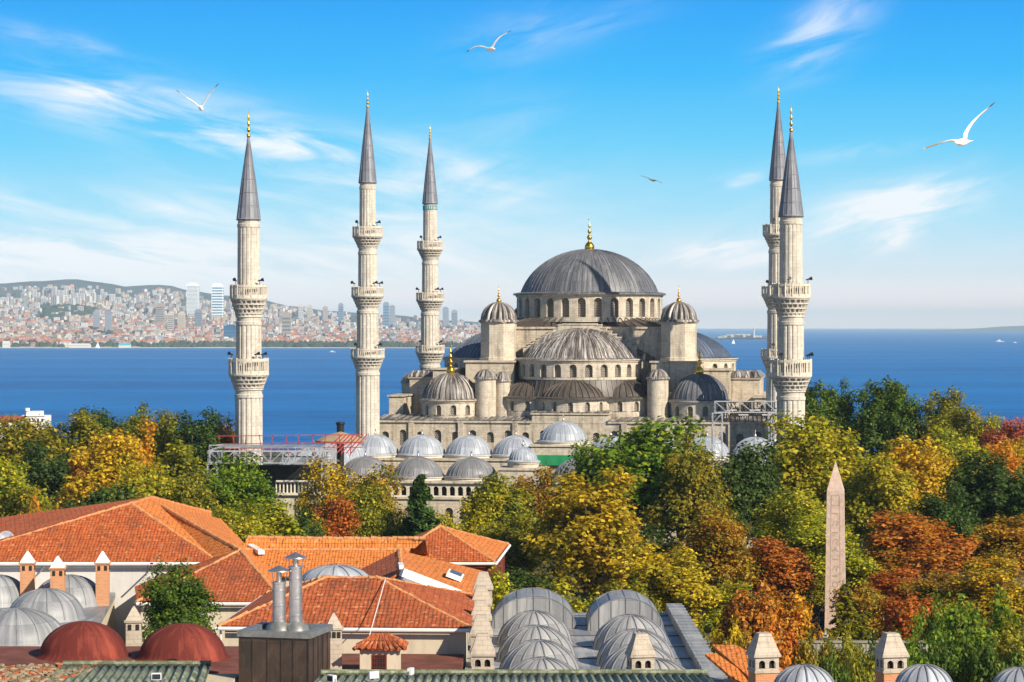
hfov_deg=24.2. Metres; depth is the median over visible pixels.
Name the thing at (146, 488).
tree
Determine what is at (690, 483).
tree
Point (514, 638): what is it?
lead dome
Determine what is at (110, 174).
sky
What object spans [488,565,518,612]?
tree
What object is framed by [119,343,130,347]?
quay building
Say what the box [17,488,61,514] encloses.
tree
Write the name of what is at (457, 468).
courtyard
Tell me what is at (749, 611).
tree
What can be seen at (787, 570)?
tree
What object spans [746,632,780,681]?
chimney
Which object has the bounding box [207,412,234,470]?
tree
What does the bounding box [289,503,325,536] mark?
tree
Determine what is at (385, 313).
tower block
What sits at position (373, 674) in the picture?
floodlight
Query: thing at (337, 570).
lead vault
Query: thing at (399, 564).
house
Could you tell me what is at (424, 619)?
house
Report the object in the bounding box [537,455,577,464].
scaffold sheet
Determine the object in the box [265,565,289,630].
flue
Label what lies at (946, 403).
tree
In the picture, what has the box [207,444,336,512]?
stage truss
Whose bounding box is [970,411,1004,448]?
tree
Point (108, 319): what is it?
tower block
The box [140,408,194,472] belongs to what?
tree
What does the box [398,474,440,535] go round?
tree
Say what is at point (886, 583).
tree
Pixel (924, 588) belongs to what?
tree
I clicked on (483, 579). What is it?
chimney
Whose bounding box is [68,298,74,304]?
apartment block
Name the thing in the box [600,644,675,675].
lead dome
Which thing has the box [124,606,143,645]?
chimney
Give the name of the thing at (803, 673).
lead dome
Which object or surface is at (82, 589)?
lead dome
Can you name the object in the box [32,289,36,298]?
apartment block
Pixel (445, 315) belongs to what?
tower block
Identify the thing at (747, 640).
tree
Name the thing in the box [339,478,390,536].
tree
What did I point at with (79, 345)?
quay building
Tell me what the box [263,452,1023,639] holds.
ground
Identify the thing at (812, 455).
tree
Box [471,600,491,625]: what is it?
chimney
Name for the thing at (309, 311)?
tower block
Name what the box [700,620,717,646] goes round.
tree
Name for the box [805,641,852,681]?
tree
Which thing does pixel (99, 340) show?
city house
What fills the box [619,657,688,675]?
lead dome
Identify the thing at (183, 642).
plaster dome
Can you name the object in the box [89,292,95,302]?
apartment block
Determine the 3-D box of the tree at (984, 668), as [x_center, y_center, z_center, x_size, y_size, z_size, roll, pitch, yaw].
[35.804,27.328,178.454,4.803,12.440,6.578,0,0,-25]
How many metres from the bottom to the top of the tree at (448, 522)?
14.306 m
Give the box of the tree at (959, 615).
[926,584,1023,670]
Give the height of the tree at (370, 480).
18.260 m
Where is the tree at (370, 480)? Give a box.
[344,460,406,523]
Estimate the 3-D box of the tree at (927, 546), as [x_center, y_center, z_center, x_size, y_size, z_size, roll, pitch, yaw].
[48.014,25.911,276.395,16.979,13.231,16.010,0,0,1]
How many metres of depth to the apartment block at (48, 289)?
10338.01 m
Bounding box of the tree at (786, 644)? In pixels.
[761,613,802,668]
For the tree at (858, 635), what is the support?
on the ground
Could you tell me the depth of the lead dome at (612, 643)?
133.23 m
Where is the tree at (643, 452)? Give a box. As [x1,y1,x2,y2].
[553,412,714,540]
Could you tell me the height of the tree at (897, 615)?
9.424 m
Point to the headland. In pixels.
(741, 337)
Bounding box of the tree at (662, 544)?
[602,524,697,592]
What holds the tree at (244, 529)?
on the ground
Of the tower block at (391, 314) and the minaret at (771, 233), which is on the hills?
the tower block at (391, 314)
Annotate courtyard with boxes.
[278,414,775,548]
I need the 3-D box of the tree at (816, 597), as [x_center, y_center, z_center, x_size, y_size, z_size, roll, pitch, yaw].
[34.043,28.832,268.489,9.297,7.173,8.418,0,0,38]
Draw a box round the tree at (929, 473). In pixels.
[850,428,958,576]
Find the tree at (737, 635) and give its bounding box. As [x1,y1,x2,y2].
[706,614,749,675]
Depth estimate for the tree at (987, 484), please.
295.38 m
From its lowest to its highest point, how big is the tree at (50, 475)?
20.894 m
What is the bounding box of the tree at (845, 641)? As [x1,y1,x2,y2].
[818,624,870,672]
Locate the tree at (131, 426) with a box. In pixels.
[119,400,158,452]
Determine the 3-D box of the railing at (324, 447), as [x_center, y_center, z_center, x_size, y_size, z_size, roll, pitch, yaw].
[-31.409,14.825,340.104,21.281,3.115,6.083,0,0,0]
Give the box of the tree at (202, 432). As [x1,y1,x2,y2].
[160,406,226,478]
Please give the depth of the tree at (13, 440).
329.56 m
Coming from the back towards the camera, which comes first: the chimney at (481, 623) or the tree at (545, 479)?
the tree at (545, 479)
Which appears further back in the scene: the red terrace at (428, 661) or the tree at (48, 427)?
the tree at (48, 427)
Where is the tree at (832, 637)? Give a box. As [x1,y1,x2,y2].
[827,629,841,639]
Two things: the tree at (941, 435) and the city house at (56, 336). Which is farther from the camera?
the city house at (56, 336)
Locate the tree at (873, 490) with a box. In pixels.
[843,453,924,545]
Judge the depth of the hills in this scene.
11491.78 m
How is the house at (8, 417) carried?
on the ground
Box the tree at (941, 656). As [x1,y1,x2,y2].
[925,620,997,681]
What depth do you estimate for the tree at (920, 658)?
180.13 m
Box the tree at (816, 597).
[786,573,855,628]
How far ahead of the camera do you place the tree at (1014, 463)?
343.25 m
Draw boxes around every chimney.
[18,551,36,595]
[49,556,66,590]
[94,551,110,605]
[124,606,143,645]
[326,613,343,668]
[469,614,492,665]
[470,633,495,675]
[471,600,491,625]
[472,586,491,611]
[473,572,493,614]
[625,632,656,675]
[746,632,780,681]
[873,632,909,681]
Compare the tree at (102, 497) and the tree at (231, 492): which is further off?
the tree at (231, 492)
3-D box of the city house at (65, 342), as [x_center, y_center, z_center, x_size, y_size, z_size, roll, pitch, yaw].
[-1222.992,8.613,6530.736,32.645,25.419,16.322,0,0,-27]
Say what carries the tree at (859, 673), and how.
on the ground
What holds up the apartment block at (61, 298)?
on the hills
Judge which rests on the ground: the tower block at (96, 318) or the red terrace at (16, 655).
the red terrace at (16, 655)
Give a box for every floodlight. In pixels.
[150,673,160,681]
[327,674,336,681]
[368,671,378,681]
[407,667,413,677]
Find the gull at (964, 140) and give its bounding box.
[924,102,994,148]
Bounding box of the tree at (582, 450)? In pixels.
[557,438,599,588]
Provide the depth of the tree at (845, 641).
195.07 m
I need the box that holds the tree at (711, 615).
[695,577,757,637]
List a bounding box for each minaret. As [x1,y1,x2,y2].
[227,110,268,464]
[350,90,384,437]
[415,128,444,369]
[761,86,785,442]
[770,108,813,444]
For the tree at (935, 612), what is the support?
on the ground
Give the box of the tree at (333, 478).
[290,455,387,527]
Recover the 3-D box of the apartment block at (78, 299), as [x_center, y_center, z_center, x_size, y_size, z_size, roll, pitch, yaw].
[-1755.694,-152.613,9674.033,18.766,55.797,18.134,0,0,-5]
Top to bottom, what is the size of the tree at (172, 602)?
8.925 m
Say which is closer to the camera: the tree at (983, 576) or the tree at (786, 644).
the tree at (786, 644)
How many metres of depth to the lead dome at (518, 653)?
128.48 m
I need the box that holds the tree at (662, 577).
[620,539,725,630]
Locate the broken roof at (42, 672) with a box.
[0,663,110,681]
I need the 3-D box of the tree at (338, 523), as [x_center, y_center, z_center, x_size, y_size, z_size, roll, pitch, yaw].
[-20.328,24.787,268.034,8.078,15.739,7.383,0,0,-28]
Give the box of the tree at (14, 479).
[0,452,55,514]
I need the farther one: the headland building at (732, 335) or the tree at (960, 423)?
the headland building at (732, 335)
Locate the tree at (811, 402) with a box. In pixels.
[805,378,843,432]
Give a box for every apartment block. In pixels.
[10,298,14,304]
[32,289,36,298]
[46,287,50,296]
[51,287,56,295]
[51,296,58,305]
[59,296,63,304]
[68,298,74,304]
[76,296,80,304]
[85,296,91,301]
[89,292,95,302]
[96,295,101,300]
[104,294,108,300]
[109,294,114,301]
[115,297,120,302]
[135,296,140,303]
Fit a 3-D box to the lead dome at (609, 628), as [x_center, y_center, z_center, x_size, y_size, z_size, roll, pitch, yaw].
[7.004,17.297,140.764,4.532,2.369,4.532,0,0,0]
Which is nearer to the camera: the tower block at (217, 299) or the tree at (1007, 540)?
the tree at (1007, 540)
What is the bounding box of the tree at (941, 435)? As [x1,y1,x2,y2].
[921,420,992,481]
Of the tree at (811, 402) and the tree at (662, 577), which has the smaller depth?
the tree at (662, 577)
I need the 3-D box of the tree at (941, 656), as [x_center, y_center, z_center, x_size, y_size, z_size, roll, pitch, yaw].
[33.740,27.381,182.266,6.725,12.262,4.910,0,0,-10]
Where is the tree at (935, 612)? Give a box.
[917,589,955,639]
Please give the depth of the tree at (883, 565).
271.84 m
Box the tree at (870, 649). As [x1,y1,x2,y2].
[857,629,885,664]
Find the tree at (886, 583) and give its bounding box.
[853,565,922,605]
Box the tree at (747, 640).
[724,626,780,678]
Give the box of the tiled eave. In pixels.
[705,645,782,681]
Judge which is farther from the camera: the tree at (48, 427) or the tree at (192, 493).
the tree at (48, 427)
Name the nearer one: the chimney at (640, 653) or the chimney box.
the chimney box
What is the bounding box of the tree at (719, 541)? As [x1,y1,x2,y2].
[664,498,764,609]
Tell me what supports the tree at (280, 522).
on the ground
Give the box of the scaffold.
[723,402,775,421]
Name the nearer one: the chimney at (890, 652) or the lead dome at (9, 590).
the chimney at (890, 652)
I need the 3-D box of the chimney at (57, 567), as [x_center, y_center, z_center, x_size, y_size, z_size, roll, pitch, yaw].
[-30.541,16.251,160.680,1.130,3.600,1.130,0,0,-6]
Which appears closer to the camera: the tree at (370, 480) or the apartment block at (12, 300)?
the tree at (370, 480)
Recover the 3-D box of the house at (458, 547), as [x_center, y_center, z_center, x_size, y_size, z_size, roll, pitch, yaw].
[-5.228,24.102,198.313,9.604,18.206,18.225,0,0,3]
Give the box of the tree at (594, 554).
[518,464,648,612]
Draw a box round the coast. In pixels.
[925,326,1023,330]
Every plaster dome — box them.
[35,621,130,661]
[134,623,230,661]
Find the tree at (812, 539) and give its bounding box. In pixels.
[781,509,880,623]
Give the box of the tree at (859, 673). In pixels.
[830,638,875,681]
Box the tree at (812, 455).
[761,409,882,515]
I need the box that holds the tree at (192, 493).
[171,472,225,516]
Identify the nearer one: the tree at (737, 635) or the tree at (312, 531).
the tree at (737, 635)
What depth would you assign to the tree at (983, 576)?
231.81 m
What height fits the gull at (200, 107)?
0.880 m
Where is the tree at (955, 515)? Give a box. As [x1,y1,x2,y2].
[905,479,982,582]
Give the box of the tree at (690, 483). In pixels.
[639,430,743,545]
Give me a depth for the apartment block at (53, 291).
10315.63 m
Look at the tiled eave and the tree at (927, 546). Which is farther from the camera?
the tree at (927, 546)
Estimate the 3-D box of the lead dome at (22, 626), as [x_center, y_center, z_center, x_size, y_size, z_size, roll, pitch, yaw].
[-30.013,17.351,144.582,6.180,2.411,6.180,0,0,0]
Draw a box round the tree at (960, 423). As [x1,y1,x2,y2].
[921,404,993,456]
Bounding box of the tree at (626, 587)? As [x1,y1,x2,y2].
[583,575,663,612]
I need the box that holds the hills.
[0,279,477,347]
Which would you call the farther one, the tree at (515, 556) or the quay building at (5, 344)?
the quay building at (5, 344)
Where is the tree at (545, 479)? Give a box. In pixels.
[510,462,563,573]
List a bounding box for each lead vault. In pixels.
[302,564,368,581]
[491,587,576,628]
[585,589,663,630]
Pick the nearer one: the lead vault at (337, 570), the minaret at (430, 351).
the lead vault at (337, 570)
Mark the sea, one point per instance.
(308, 391)
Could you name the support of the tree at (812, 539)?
on the ground
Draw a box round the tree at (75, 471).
[61,448,98,506]
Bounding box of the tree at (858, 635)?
[851,614,872,639]
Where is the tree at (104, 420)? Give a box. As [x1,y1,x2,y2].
[73,405,123,442]
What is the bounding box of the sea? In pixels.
[0,329,1023,449]
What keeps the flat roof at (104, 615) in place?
on the ground
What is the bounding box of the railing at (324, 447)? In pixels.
[218,434,366,455]
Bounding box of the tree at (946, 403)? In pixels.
[914,385,966,454]
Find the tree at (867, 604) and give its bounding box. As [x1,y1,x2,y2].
[829,580,894,639]
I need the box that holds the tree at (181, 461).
[152,436,216,487]
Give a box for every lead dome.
[0,574,19,607]
[0,607,60,645]
[10,588,85,622]
[38,574,97,607]
[496,610,571,645]
[496,625,574,661]
[499,639,579,675]
[510,656,577,675]
[592,614,667,650]
[595,628,674,666]
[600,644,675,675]
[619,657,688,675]
[774,664,834,681]
[895,663,952,681]
[992,666,1023,681]
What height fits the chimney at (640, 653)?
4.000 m
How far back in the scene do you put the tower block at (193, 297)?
8981.36 m
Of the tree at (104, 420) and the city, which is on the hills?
the city
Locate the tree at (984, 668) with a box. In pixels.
[956,622,1023,681]
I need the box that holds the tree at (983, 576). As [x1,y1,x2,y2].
[930,553,1023,636]
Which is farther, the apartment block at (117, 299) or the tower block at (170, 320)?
the apartment block at (117, 299)
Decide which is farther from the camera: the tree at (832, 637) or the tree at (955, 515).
the tree at (955, 515)
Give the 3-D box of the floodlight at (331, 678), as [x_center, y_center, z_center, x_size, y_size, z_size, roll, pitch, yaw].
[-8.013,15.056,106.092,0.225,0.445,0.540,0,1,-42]
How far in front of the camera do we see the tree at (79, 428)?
342.22 m
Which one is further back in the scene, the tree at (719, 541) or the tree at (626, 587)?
the tree at (719, 541)
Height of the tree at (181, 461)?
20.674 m
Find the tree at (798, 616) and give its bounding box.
[774,587,824,639]
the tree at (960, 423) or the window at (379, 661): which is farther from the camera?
the tree at (960, 423)
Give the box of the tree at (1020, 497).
[990,477,1023,531]
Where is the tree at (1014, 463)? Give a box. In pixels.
[975,440,1023,480]
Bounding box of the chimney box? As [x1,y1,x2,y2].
[237,622,332,681]
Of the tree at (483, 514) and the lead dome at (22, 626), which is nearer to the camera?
the lead dome at (22, 626)
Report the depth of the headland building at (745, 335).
10549.95 m
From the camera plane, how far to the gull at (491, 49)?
72.92 m
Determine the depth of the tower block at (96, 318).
7492.25 m
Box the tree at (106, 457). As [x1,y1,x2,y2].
[49,427,147,509]
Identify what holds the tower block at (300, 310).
on the hills
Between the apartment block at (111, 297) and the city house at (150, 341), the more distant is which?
the apartment block at (111, 297)
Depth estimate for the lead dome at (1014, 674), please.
111.60 m
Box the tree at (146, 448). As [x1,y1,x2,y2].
[94,415,169,487]
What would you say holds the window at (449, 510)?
in the courtyard
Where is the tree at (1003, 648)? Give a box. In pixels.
[983,614,1023,666]
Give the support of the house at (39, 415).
on the ground
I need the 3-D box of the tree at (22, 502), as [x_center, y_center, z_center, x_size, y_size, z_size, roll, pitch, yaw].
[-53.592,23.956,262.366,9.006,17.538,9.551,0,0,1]
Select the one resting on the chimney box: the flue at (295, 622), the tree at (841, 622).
the flue at (295, 622)
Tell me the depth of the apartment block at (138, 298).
10384.82 m
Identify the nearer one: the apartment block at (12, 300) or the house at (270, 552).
the house at (270, 552)
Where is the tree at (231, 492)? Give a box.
[196,447,291,524]
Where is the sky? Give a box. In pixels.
[0,0,1023,328]
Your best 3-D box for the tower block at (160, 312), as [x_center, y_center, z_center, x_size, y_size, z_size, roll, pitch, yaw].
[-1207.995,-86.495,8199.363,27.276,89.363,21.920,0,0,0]
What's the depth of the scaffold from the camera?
386.03 m
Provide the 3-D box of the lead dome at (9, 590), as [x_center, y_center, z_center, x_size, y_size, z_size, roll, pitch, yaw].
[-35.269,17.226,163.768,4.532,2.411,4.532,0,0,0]
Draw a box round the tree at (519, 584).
[505,565,556,590]
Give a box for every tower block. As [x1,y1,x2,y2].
[93,310,99,326]
[105,311,111,331]
[156,303,163,322]
[167,311,173,331]
[178,311,185,329]
[187,283,199,314]
[195,309,201,327]
[212,283,223,316]
[224,324,235,337]
[282,312,290,333]
[298,303,303,316]
[307,305,311,319]
[323,306,327,320]
[338,303,343,323]
[383,302,388,326]
[389,305,394,326]
[443,307,448,324]
[451,310,457,325]
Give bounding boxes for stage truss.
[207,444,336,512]
[712,401,776,463]
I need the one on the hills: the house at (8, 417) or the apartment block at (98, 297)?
the apartment block at (98, 297)
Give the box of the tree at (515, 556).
[467,507,551,589]
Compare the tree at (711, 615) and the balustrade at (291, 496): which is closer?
the tree at (711, 615)
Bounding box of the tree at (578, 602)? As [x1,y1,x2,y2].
[536,576,591,612]
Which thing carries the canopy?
on the ground
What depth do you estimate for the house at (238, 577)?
166.18 m
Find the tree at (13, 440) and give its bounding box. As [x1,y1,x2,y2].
[0,413,70,499]
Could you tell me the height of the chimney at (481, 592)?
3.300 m
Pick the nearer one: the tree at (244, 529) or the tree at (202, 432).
the tree at (244, 529)
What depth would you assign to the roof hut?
126.71 m
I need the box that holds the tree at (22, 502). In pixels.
[0,481,53,516]
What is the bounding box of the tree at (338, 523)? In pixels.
[310,493,362,536]
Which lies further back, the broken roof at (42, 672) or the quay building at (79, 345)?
the quay building at (79, 345)
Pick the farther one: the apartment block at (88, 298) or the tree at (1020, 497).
the apartment block at (88, 298)
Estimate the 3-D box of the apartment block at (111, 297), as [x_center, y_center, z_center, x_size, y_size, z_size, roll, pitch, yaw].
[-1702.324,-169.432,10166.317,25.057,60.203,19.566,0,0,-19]
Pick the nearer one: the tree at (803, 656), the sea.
the tree at (803, 656)
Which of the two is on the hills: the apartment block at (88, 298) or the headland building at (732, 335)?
the apartment block at (88, 298)
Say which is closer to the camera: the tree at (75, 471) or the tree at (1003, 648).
the tree at (1003, 648)
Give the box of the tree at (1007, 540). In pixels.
[954,510,1023,586]
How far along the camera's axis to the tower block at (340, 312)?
9391.64 m
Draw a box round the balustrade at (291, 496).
[264,480,324,520]
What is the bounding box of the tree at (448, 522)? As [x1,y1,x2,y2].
[430,510,466,531]
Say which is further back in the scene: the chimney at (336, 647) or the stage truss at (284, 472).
the stage truss at (284, 472)
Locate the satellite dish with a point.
(4, 534)
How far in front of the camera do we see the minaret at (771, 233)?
391.20 m
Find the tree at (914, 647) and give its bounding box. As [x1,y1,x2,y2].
[893,612,961,675]
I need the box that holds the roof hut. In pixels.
[352,633,408,668]
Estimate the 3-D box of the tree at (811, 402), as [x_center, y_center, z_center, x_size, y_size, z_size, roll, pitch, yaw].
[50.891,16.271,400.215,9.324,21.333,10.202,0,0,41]
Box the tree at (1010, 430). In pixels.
[977,416,1023,451]
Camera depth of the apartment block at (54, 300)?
9614.76 m
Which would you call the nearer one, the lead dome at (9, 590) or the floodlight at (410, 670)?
the floodlight at (410, 670)
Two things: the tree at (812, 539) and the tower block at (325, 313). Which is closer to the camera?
the tree at (812, 539)
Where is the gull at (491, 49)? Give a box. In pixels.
[467,31,509,51]
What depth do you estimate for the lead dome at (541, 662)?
121.94 m
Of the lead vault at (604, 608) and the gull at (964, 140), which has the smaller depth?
the gull at (964, 140)
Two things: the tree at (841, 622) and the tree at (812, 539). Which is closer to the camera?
the tree at (841, 622)
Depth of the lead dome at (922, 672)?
112.42 m
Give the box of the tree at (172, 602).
[134,555,223,641]
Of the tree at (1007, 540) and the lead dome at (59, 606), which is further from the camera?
the tree at (1007, 540)
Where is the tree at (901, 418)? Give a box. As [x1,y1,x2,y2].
[872,379,927,456]
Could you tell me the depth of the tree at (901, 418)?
392.37 m
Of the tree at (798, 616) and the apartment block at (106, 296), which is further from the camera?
the apartment block at (106, 296)
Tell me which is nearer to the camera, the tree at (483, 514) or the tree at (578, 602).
the tree at (578, 602)
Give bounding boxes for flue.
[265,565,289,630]
[284,552,308,630]
[336,422,344,470]
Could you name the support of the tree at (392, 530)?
on the ground
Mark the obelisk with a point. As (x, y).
(835, 574)
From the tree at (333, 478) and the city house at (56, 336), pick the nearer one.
the tree at (333, 478)
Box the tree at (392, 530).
[371,504,407,536]
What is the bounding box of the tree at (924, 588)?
[896,568,981,609]
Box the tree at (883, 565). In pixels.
[846,543,910,593]
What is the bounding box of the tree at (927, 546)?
[855,509,994,582]
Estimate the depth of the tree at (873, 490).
292.81 m
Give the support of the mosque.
on the ground
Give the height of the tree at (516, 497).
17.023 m
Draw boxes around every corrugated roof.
[46,661,238,681]
[314,669,713,681]
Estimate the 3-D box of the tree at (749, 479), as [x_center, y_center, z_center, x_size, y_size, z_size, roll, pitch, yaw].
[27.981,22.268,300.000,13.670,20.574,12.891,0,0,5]
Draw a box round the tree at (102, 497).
[59,478,138,508]
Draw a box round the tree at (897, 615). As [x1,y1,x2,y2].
[874,587,942,639]
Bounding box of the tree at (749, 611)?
[711,575,785,639]
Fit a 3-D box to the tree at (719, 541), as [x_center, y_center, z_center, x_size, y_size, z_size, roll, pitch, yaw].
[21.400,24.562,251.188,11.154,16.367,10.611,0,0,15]
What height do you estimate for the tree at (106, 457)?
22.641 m
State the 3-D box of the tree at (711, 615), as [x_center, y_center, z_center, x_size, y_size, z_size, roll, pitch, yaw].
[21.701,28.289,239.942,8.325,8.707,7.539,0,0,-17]
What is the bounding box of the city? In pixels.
[0,284,480,341]
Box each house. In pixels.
[0,416,23,426]
[0,495,212,644]
[23,408,50,428]
[52,335,60,338]
[59,339,70,345]
[95,339,105,342]
[135,504,275,645]
[144,339,156,343]
[215,575,473,668]
[243,535,427,585]
[361,549,485,592]
[416,524,510,583]
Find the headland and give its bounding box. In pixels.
[712,335,766,338]
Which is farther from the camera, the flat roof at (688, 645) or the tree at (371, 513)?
the tree at (371, 513)
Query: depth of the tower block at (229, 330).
6784.39 m
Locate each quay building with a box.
[2,341,9,347]
[69,343,90,347]
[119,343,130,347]
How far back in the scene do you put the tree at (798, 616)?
224.24 m
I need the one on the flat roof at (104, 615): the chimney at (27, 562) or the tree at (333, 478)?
the chimney at (27, 562)
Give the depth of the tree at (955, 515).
283.63 m
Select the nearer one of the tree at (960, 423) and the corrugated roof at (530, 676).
the corrugated roof at (530, 676)
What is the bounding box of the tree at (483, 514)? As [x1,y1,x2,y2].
[458,486,509,535]
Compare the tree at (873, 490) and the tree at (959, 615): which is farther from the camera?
the tree at (873, 490)
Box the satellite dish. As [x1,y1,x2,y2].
[0,531,13,538]
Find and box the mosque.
[380,219,765,454]
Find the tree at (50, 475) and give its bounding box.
[7,435,82,509]
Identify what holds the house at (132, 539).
on the ground
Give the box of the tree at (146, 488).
[110,454,183,500]
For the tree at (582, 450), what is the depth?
304.29 m
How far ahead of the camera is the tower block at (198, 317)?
7790.69 m
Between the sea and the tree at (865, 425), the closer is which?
the tree at (865, 425)
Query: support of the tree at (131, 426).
on the ground
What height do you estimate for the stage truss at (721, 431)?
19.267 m
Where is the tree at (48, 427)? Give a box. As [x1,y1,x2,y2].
[16,417,78,448]
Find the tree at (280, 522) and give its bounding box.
[233,496,328,535]
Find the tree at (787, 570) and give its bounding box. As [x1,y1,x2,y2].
[731,536,824,605]
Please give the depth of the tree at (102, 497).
254.53 m
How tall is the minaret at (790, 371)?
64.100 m
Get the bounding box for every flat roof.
[0,592,114,629]
[465,603,727,681]
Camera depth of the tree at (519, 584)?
232.12 m
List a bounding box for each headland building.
[727,334,737,338]
[738,334,749,338]
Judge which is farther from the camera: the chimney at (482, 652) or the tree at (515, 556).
the tree at (515, 556)
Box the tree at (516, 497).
[456,471,540,536]
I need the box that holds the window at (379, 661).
[372,654,386,668]
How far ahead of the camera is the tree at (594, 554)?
247.43 m
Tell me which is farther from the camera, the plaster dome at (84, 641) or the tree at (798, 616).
the tree at (798, 616)
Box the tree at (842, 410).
[820,377,860,458]
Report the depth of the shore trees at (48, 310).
6512.73 m
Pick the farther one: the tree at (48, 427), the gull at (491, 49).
the tree at (48, 427)
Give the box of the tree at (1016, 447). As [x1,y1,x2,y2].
[998,434,1023,477]
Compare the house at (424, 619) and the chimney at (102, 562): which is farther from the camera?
the chimney at (102, 562)
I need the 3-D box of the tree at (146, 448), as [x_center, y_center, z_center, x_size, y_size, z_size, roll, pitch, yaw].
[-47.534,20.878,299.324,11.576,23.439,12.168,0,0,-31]
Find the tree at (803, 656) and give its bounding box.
[788,622,837,666]
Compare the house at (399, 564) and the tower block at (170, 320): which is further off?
the tower block at (170, 320)
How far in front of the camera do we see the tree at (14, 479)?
265.98 m
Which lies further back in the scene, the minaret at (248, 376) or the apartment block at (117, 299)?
the apartment block at (117, 299)
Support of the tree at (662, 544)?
on the ground
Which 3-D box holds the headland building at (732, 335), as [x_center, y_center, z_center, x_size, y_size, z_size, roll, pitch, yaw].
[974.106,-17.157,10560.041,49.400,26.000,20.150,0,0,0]
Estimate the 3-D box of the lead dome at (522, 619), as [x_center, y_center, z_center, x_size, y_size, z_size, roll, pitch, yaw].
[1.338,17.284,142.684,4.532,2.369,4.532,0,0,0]
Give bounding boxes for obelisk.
[818,461,852,639]
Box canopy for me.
[315,432,365,468]
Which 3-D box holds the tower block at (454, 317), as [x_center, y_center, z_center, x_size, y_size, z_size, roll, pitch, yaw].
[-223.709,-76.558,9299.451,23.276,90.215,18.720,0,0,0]
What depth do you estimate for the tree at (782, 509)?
283.05 m
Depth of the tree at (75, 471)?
283.56 m
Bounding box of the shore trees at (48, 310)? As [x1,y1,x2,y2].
[0,291,476,346]
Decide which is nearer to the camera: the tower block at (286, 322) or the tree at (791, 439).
the tree at (791, 439)
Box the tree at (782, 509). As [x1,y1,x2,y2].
[744,485,826,606]
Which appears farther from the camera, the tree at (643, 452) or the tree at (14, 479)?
the tree at (643, 452)
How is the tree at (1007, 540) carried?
on the ground
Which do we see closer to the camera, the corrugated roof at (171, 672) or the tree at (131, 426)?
the corrugated roof at (171, 672)
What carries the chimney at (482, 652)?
on the flat roof at (688, 645)
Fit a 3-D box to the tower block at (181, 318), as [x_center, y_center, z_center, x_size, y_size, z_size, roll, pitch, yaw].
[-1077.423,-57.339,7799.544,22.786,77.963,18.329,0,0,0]
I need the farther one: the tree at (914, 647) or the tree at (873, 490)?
the tree at (873, 490)
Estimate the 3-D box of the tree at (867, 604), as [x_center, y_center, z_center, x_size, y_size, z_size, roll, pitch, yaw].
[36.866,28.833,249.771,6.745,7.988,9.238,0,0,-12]
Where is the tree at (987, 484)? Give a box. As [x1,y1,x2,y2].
[937,447,1023,586]
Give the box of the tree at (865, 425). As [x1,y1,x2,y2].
[841,375,903,459]
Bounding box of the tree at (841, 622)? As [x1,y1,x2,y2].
[825,582,864,639]
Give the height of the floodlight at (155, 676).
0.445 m
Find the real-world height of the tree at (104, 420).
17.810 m
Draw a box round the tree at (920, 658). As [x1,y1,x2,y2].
[898,631,929,666]
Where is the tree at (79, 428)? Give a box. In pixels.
[46,408,118,462]
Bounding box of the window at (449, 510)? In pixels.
[445,508,452,520]
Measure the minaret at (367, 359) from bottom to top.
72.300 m
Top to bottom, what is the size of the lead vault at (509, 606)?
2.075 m
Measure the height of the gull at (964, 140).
0.905 m
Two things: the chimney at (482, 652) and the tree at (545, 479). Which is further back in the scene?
the tree at (545, 479)
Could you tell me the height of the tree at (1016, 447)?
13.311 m
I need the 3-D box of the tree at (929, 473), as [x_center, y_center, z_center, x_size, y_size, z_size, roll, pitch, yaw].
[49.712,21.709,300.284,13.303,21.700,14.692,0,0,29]
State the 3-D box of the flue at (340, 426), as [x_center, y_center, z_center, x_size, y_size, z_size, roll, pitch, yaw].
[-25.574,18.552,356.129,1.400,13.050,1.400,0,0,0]
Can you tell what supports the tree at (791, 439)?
on the ground
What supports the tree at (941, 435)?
on the ground
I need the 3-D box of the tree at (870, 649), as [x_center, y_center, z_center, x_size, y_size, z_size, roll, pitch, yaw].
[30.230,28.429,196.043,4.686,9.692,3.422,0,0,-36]
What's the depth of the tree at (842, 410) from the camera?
400.97 m
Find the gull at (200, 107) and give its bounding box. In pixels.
[178,83,218,110]
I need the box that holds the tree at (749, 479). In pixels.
[698,436,785,582]
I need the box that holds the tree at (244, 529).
[213,502,274,542]
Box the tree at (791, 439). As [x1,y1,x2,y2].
[768,429,804,530]
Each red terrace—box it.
[0,646,238,673]
[340,654,463,675]
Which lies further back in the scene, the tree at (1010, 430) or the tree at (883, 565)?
the tree at (1010, 430)

